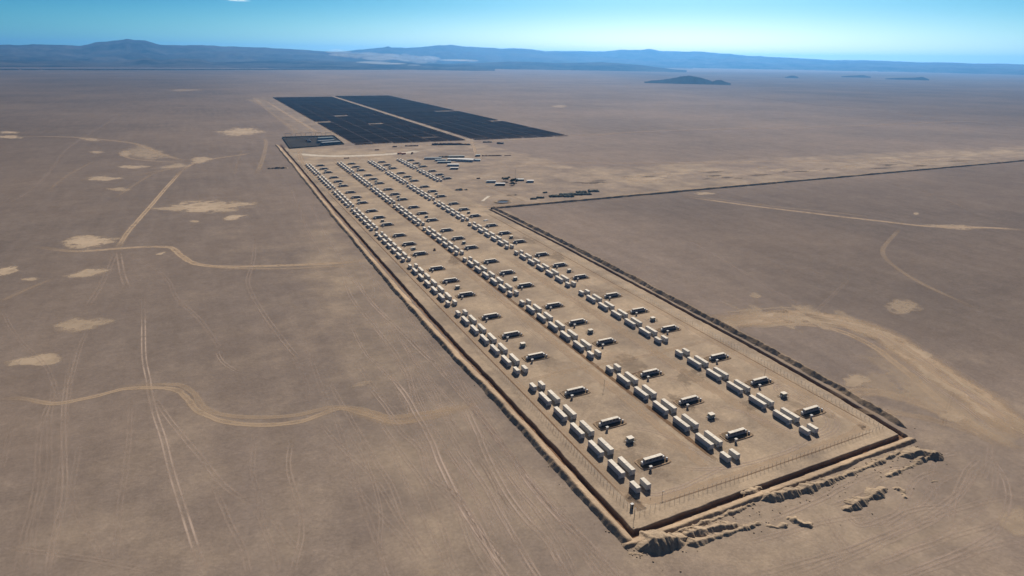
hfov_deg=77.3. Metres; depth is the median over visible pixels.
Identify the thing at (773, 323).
sand patch
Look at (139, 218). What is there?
dirt track
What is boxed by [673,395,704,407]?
inverter skid
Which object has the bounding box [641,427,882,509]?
wire fence
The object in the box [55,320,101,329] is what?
sand patch
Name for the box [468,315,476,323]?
long container
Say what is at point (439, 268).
inverter skid
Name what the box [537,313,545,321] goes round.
long container
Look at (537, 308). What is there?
long container
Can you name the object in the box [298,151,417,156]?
pale road
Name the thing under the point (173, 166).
sand patch
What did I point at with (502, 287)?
long container
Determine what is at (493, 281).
long container
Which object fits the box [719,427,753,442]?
inverter skid
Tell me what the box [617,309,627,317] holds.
long container
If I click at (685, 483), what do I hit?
dirt track
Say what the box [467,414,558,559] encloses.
dirt track
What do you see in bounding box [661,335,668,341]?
short container
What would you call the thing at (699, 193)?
sand patch
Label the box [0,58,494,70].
foothills
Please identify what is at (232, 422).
dirt track
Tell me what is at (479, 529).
dirt track
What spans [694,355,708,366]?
long container
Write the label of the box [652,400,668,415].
long container
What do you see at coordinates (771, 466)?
dirt track
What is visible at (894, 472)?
spoil heap
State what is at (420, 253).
inverter skid
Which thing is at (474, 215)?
inverter skid
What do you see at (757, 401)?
long container
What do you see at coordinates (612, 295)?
inverter skid
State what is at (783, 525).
spoil heap
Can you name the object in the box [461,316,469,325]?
long container
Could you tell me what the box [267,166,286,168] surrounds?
spoil heap
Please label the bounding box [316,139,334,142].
control building
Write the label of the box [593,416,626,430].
inverter skid
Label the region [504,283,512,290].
long container
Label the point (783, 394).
equipment hut
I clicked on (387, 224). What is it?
inverter skid
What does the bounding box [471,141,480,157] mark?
dirt track
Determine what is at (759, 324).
dirt track
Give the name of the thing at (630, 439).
equipment hut
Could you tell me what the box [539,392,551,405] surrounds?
long container
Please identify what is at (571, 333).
long container
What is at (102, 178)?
sand patch
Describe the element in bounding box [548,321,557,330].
long container
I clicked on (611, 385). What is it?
dirt track
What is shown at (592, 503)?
earth berm
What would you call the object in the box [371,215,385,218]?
inverter skid
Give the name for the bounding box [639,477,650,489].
short container
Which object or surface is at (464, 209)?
inverter skid
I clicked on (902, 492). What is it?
spoil heap
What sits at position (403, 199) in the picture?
inverter skid
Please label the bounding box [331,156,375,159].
dirt track
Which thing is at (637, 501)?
dirt track
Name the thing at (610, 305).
long container
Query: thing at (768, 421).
dirt track
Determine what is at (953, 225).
sand patch
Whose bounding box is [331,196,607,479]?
dirt track
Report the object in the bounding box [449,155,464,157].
camp building
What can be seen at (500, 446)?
dirt track
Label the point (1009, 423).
sand patch
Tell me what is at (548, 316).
long container
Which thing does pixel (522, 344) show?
equipment hut
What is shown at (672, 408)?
long container
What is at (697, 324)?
wire fence
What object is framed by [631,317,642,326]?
long container
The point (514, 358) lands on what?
long container
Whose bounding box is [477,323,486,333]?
long container
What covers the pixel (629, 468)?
long container
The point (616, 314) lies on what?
long container
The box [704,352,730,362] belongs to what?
inverter skid
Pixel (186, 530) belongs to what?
dirt track
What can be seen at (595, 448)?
long container
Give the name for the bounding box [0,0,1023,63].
sky
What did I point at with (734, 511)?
spoil heap
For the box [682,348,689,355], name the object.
short container
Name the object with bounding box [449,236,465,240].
inverter skid
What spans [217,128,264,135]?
sand patch
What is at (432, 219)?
inverter skid
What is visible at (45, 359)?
sand patch
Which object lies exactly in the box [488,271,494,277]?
long container
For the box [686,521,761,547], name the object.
spoil heap
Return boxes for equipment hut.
[519,342,525,346]
[625,435,633,442]
[707,412,714,418]
[779,391,787,397]
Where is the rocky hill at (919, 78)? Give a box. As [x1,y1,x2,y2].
[885,77,928,79]
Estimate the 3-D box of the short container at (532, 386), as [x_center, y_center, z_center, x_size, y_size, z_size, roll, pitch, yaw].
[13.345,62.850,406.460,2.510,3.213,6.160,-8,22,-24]
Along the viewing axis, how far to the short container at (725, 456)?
336.63 m
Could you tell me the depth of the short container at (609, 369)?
429.95 m
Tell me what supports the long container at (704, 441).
on the desert ground at (86, 489)
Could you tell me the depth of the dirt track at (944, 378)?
412.74 m
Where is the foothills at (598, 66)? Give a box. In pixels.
[443,62,686,71]
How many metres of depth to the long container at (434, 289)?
568.43 m
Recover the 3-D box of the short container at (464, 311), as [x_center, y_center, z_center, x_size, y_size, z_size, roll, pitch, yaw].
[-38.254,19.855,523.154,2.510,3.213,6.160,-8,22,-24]
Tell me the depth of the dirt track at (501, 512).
296.31 m
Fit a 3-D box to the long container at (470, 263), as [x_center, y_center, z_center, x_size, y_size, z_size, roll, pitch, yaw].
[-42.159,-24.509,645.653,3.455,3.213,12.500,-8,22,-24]
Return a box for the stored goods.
[432,143,461,144]
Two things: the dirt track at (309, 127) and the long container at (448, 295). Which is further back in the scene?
the dirt track at (309, 127)
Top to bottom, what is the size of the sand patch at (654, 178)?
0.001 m
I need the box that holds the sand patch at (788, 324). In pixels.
[782,322,794,328]
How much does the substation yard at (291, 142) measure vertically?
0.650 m
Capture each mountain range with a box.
[0,39,441,63]
[335,45,692,68]
[547,49,1023,74]
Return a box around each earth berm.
[275,144,353,236]
[349,235,632,543]
[491,160,1023,208]
[493,206,907,428]
[621,437,916,548]
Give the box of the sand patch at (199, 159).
[191,157,211,162]
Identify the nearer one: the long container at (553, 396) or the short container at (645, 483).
the short container at (645, 483)
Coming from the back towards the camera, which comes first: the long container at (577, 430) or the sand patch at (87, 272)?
the sand patch at (87, 272)
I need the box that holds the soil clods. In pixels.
[472,326,947,571]
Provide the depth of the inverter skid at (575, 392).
401.90 m
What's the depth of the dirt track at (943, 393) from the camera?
407.40 m
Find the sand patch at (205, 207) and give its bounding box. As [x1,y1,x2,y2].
[173,201,237,212]
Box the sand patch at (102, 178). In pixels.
[89,176,120,180]
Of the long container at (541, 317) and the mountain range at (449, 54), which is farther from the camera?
the mountain range at (449, 54)
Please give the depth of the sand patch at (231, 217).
818.54 m
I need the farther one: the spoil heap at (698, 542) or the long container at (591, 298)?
the long container at (591, 298)
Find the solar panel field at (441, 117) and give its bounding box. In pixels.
[336,95,567,139]
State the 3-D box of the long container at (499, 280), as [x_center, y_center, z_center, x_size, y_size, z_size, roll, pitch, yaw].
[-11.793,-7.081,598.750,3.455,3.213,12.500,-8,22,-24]
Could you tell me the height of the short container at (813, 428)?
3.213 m
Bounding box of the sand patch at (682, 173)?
[669,172,688,174]
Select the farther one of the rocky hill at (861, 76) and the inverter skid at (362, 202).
the rocky hill at (861, 76)
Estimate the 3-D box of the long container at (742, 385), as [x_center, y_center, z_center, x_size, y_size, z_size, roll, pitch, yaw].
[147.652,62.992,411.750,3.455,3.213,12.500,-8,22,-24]
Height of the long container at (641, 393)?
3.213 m
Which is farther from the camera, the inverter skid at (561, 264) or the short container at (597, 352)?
the inverter skid at (561, 264)
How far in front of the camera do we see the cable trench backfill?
455.46 m
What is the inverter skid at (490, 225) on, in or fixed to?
on the desert ground at (86, 489)
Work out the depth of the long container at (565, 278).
604.57 m
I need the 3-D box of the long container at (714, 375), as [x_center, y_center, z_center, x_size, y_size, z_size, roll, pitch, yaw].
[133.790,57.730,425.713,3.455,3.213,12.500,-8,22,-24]
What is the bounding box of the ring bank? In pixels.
[493,200,511,203]
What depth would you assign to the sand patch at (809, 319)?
521.26 m
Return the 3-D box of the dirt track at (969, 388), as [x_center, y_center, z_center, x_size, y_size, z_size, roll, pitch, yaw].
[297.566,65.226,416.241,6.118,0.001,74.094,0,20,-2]
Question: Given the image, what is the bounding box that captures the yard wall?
[282,135,343,148]
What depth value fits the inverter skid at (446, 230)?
769.06 m
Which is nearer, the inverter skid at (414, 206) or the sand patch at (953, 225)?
the sand patch at (953, 225)
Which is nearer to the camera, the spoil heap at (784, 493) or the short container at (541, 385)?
the spoil heap at (784, 493)
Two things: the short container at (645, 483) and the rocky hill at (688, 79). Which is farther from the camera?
the rocky hill at (688, 79)
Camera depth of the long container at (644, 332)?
489.29 m
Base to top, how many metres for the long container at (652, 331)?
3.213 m
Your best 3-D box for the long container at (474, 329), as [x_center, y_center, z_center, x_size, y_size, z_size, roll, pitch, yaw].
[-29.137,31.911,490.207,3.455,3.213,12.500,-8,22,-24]
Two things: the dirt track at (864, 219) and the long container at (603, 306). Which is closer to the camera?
the long container at (603, 306)
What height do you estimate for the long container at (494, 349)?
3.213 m
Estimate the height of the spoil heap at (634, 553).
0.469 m
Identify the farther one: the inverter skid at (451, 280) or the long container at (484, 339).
the inverter skid at (451, 280)
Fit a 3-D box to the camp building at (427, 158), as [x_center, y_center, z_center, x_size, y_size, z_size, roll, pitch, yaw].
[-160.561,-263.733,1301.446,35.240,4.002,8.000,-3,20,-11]
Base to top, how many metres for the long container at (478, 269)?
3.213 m
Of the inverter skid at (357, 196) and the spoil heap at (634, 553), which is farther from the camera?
the inverter skid at (357, 196)
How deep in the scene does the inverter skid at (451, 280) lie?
596.75 m
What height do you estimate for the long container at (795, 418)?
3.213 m
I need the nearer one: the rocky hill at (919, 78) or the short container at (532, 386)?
the short container at (532, 386)
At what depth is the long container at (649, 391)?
402.21 m
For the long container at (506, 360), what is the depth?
439.13 m
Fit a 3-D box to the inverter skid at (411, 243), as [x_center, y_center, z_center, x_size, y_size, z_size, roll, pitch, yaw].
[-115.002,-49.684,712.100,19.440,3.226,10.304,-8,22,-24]
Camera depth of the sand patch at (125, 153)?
1302.54 m
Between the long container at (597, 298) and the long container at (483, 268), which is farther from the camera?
the long container at (483, 268)
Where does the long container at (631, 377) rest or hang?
on the desert ground at (86, 489)
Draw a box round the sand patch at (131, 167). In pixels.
[120,165,149,168]
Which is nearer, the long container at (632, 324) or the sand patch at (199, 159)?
the long container at (632, 324)
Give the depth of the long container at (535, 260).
654.67 m
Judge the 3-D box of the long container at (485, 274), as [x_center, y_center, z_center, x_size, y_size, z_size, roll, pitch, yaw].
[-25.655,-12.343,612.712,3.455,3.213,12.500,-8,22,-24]
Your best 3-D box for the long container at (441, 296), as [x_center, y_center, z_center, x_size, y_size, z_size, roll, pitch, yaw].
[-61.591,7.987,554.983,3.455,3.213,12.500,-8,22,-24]
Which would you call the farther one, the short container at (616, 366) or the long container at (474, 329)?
the long container at (474, 329)
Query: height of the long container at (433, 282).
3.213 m
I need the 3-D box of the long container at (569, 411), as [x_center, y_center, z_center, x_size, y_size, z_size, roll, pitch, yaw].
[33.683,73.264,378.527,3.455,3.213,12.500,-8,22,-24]
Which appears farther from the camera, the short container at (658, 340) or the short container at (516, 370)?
the short container at (658, 340)
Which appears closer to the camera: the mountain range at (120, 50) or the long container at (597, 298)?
the long container at (597, 298)
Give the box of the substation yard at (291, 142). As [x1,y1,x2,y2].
[284,136,341,147]
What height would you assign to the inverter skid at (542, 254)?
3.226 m
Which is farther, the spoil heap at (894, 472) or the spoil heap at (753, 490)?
the spoil heap at (894, 472)
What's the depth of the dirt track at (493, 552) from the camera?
272.38 m
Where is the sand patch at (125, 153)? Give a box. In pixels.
[121,151,131,155]
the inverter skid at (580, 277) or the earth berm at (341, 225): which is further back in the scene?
the earth berm at (341, 225)
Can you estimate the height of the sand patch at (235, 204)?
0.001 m
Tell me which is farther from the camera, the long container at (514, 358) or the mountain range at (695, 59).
the mountain range at (695, 59)
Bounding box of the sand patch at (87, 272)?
[68,269,107,276]
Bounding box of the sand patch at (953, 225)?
[932,225,966,229]
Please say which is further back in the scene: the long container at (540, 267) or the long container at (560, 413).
the long container at (540, 267)
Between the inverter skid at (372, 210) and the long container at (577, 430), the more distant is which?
the inverter skid at (372, 210)
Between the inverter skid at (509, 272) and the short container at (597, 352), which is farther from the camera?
the inverter skid at (509, 272)
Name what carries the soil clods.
on the desert ground at (86, 489)
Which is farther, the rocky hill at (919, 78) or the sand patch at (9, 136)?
the rocky hill at (919, 78)
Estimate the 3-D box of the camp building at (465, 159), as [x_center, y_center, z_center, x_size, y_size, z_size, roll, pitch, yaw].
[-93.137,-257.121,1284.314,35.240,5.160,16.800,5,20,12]
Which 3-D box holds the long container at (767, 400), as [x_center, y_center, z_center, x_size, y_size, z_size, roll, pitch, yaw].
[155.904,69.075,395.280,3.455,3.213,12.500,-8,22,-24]
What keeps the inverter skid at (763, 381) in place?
on the desert ground at (86, 489)
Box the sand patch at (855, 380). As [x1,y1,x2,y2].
[845,375,868,386]
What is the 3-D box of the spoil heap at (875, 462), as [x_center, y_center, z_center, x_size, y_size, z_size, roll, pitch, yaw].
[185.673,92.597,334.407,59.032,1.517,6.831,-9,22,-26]
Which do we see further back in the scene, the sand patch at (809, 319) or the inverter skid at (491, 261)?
the inverter skid at (491, 261)
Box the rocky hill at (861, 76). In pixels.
[842,75,870,77]
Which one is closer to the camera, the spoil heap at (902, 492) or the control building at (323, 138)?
the spoil heap at (902, 492)
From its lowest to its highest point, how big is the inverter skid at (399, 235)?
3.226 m
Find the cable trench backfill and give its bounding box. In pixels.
[385,202,708,453]
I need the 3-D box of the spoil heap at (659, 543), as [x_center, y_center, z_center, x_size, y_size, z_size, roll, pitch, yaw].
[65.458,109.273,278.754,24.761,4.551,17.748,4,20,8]
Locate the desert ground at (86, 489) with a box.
[0,67,1023,575]
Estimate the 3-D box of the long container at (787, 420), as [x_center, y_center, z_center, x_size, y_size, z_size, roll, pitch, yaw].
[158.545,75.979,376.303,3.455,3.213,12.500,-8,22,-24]
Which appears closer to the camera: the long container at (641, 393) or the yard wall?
the long container at (641, 393)
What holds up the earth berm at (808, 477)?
on the desert ground at (86, 489)
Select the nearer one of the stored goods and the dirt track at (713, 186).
the dirt track at (713, 186)
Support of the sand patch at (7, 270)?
on the desert ground at (86, 489)
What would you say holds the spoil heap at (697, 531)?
on the desert ground at (86, 489)
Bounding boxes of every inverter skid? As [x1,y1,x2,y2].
[349,195,362,198]
[355,201,368,204]
[364,209,378,212]
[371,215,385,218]
[379,222,394,226]
[390,233,406,237]
[396,197,408,200]
[400,241,417,246]
[407,205,419,208]
[410,251,428,256]
[415,211,428,214]
[418,185,429,187]
[424,218,438,221]
[426,265,446,271]
[438,228,453,232]
[439,277,460,283]
[446,202,459,204]
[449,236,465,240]
[455,291,476,298]
[456,207,469,210]
[461,245,479,249]
[467,214,481,217]
[478,312,502,320]
[481,258,499,263]
[483,223,497,227]
[496,231,511,234]
[496,269,516,275]
[498,330,523,339]
[510,239,527,243]
[514,282,535,288]
[521,352,549,361]
[532,252,550,256]
[541,302,564,309]
[550,262,568,267]
[559,386,590,398]
[565,318,589,326]
[570,274,589,280]
[592,337,617,346]
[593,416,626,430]
[600,292,622,298]
[626,307,649,314]
[634,453,671,469]
[635,368,664,379]
[656,324,680,333]
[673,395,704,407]
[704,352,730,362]
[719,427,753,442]
[744,376,774,387]
[794,405,826,418]
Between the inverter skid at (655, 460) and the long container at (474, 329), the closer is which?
the inverter skid at (655, 460)
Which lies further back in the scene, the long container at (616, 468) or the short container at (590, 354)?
the short container at (590, 354)
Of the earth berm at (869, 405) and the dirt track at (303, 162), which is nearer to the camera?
the earth berm at (869, 405)
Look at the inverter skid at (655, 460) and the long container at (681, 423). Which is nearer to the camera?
the inverter skid at (655, 460)
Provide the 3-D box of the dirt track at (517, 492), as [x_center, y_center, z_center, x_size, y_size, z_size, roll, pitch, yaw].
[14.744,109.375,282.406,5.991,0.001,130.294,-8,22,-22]
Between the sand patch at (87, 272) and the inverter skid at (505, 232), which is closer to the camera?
the sand patch at (87, 272)
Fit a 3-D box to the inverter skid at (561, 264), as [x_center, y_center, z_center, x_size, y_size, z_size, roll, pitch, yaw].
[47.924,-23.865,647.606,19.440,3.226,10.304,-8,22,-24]
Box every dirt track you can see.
[40,386,400,426]
[80,246,342,267]
[119,175,178,242]
[141,320,197,547]
[270,104,315,130]
[297,151,312,173]
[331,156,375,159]
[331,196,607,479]
[370,303,574,530]
[395,384,503,564]
[464,459,536,569]
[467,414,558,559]
[468,460,536,570]
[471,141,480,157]
[473,336,864,510]
[477,163,976,206]
[479,530,508,575]
[489,291,705,464]
[490,215,857,417]
[507,477,525,508]
[645,470,719,495]
[670,434,865,500]
[707,444,805,469]
[708,199,1002,228]
[730,320,790,325]
[738,410,789,430]
[743,312,1013,420]
[756,322,993,435]
[815,316,921,359]
[829,318,1000,416]
[872,341,981,419]
[920,486,1011,568]
[941,369,1004,412]
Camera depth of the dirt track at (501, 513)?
296.78 m
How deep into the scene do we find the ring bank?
921.95 m
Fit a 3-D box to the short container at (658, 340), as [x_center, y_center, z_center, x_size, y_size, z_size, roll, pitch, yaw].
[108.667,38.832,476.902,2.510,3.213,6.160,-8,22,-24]
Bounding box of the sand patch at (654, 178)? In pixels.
[629,177,666,180]
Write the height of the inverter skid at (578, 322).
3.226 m
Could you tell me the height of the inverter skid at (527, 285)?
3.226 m
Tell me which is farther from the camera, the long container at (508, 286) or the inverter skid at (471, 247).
the inverter skid at (471, 247)
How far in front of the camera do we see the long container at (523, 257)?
669.28 m
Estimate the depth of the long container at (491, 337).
474.29 m
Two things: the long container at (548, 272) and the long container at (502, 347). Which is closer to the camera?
the long container at (502, 347)
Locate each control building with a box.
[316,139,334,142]
[317,137,332,139]
[320,141,340,144]
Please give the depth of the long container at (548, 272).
619.52 m
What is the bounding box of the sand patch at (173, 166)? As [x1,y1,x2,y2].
[160,164,184,167]
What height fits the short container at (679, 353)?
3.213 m
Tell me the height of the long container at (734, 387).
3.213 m
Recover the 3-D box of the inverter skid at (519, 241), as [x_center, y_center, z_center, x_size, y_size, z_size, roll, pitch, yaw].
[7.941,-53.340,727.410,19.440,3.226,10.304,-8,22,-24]
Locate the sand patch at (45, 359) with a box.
[9,353,58,365]
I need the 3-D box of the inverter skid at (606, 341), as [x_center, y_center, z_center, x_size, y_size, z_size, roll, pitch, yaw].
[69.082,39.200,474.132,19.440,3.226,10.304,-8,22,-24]
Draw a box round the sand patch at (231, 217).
[224,215,243,219]
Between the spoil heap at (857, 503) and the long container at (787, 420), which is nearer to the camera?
the spoil heap at (857, 503)
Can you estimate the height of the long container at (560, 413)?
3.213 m
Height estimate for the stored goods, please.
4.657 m
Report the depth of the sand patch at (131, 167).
1166.73 m
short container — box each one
[455,310,460,316]
[462,309,467,314]
[513,366,519,374]
[521,365,527,372]
[529,382,536,391]
[538,381,545,389]
[587,351,593,357]
[594,349,601,356]
[606,365,613,372]
[613,363,620,371]
[629,480,640,493]
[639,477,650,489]
[654,336,661,343]
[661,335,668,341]
[675,349,682,356]
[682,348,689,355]
[719,451,730,462]
[728,448,739,459]
[798,425,810,435]
[806,423,818,433]
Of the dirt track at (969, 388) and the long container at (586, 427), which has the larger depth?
the dirt track at (969, 388)
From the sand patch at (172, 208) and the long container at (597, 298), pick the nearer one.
the long container at (597, 298)
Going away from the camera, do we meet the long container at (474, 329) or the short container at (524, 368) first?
the short container at (524, 368)
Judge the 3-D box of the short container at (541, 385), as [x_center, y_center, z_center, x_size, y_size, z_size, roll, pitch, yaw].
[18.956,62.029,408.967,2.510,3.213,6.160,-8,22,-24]
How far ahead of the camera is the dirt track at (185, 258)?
644.54 m
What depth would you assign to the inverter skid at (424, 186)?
1021.76 m
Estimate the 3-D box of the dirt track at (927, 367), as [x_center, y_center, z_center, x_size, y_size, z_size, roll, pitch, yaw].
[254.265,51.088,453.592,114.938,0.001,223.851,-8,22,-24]
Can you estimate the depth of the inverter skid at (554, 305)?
540.23 m
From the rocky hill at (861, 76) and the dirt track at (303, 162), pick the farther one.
the rocky hill at (861, 76)
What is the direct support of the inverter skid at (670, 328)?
on the desert ground at (86, 489)
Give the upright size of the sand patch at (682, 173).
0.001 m
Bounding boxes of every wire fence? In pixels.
[287,151,631,506]
[487,210,878,424]
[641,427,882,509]
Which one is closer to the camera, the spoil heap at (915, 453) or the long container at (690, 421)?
the spoil heap at (915, 453)
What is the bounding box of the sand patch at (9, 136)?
[0,135,16,137]
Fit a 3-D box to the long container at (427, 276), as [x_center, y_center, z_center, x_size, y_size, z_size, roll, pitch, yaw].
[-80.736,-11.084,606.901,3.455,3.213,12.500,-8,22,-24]
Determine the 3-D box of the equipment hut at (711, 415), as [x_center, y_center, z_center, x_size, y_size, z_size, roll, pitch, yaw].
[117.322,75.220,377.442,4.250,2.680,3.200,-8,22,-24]
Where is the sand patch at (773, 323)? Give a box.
[744,312,788,324]
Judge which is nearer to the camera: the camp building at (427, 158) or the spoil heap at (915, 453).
the spoil heap at (915, 453)
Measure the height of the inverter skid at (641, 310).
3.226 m
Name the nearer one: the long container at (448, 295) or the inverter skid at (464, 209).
the long container at (448, 295)
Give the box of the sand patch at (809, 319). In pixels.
[798,313,828,328]
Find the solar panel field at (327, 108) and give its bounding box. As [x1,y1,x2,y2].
[273,97,464,143]
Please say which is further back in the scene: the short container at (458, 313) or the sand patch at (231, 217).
the sand patch at (231, 217)
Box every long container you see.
[424,273,430,279]
[424,280,430,286]
[430,279,436,285]
[431,286,437,293]
[437,285,443,292]
[438,293,444,301]
[444,292,451,299]
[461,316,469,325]
[467,260,473,266]
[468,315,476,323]
[470,325,478,334]
[474,266,481,272]
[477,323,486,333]
[480,265,486,271]
[480,334,488,344]
[482,272,488,278]
[487,333,496,342]
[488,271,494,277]
[490,278,497,284]
[490,344,499,354]
[496,277,503,283]
[498,284,505,291]
[498,343,507,353]
[501,355,511,366]
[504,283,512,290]
[509,353,519,364]
[519,254,526,259]
[526,305,534,313]
[533,258,540,263]
[533,304,541,312]
[536,264,543,270]
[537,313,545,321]
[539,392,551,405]
[542,263,549,269]
[543,312,552,320]
[545,269,553,276]
[547,390,560,403]
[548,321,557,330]
[551,269,558,275]
[554,406,567,421]
[555,275,563,282]
[555,320,564,329]
[560,330,570,340]
[561,275,568,281]
[563,404,576,419]
[567,329,577,339]
[570,422,584,438]
[573,340,584,350]
[579,420,594,436]
[580,339,591,349]
[586,295,595,302]
[588,440,603,457]
[592,294,601,301]
[597,437,613,454]
[598,302,608,310]
[604,301,614,309]
[607,459,624,478]
[611,310,621,318]
[616,373,630,385]
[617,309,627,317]
[617,456,635,475]
[624,318,635,327]
[624,371,638,384]
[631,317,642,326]
[634,386,648,399]
[638,327,650,336]
[642,384,656,397]
[645,326,657,335]
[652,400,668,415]
[661,398,676,412]
[673,416,689,431]
[681,413,698,429]
[687,357,701,368]
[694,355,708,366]
[695,433,713,449]
[704,430,722,447]
[706,368,721,380]
[713,367,728,379]
[726,381,743,394]
[734,379,750,392]
[748,395,766,408]
[756,393,773,406]
[772,409,791,424]
[780,407,799,422]
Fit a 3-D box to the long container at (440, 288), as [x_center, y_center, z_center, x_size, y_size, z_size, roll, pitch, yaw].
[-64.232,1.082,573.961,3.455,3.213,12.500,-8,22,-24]
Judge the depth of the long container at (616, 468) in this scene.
325.11 m
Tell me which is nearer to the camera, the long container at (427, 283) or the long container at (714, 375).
the long container at (714, 375)
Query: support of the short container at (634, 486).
on the desert ground at (86, 489)
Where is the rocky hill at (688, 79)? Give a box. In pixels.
[644,75,730,84]
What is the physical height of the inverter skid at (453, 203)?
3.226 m
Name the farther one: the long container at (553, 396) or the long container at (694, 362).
the long container at (694, 362)
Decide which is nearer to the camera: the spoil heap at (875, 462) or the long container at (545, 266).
the spoil heap at (875, 462)
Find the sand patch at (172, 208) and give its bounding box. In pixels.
[154,207,196,209]
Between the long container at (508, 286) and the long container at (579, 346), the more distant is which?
the long container at (508, 286)
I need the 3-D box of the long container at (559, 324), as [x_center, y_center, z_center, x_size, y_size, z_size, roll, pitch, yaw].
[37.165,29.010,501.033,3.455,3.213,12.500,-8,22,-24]
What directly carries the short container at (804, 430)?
on the desert ground at (86, 489)
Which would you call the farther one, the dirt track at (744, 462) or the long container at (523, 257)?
the long container at (523, 257)
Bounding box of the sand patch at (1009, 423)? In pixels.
[994,419,1023,431]
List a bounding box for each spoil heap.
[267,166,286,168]
[628,552,643,555]
[634,529,687,556]
[674,502,754,532]
[682,521,738,537]
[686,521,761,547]
[740,486,761,493]
[760,486,802,502]
[765,522,787,528]
[785,516,813,528]
[796,476,836,493]
[831,450,900,480]
[841,486,887,511]
[884,459,923,476]
[892,487,907,498]
[898,446,943,462]
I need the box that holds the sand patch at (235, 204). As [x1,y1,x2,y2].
[220,202,254,207]
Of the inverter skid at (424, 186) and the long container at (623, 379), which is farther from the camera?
the inverter skid at (424, 186)
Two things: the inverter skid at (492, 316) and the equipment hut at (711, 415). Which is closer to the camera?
the equipment hut at (711, 415)
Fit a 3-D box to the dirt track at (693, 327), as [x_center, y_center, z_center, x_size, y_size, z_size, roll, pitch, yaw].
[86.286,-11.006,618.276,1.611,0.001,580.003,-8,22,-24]
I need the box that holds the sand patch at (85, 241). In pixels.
[64,235,118,248]
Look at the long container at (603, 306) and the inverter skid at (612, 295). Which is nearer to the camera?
the long container at (603, 306)
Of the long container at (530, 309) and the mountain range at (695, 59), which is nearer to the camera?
the long container at (530, 309)
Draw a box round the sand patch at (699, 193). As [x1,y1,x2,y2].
[694,192,713,194]
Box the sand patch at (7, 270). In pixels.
[0,266,17,275]
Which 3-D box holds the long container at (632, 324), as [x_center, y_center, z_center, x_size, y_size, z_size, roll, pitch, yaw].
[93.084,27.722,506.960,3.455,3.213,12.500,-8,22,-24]
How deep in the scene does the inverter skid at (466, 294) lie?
562.07 m
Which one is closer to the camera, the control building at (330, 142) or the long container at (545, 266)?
the long container at (545, 266)
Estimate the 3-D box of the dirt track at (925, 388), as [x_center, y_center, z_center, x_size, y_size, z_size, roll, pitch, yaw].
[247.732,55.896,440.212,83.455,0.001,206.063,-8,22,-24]
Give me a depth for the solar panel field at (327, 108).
1951.98 m
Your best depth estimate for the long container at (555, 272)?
621.09 m
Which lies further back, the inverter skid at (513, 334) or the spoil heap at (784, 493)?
the inverter skid at (513, 334)
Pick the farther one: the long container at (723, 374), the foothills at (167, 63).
the foothills at (167, 63)
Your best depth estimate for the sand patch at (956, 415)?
383.83 m
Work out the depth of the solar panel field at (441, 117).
2090.18 m
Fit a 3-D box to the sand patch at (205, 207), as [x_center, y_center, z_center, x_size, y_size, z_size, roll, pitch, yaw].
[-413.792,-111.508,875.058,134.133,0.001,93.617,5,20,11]
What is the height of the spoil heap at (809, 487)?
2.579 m
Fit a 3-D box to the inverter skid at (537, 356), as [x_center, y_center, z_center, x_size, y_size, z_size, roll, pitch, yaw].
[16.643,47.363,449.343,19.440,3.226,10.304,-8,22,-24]
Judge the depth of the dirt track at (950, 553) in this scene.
273.00 m
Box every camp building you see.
[424,157,441,159]
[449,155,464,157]
[456,158,474,161]
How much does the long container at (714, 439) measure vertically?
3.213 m
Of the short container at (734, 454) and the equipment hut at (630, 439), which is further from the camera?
the equipment hut at (630, 439)
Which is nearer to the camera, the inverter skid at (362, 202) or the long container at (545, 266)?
the long container at (545, 266)
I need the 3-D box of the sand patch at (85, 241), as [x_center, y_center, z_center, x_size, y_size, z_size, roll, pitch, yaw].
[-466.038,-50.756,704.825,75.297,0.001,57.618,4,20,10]
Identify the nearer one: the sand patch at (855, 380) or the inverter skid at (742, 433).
the inverter skid at (742, 433)
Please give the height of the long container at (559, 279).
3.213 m
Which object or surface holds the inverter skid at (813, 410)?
on the desert ground at (86, 489)
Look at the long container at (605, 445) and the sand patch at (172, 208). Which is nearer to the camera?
the long container at (605, 445)
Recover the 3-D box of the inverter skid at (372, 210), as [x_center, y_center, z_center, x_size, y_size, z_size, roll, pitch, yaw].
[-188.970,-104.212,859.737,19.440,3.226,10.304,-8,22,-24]
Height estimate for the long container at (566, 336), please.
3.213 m
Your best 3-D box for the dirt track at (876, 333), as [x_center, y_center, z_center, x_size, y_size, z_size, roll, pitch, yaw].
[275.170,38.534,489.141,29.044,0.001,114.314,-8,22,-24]
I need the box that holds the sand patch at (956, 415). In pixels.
[941,410,970,420]

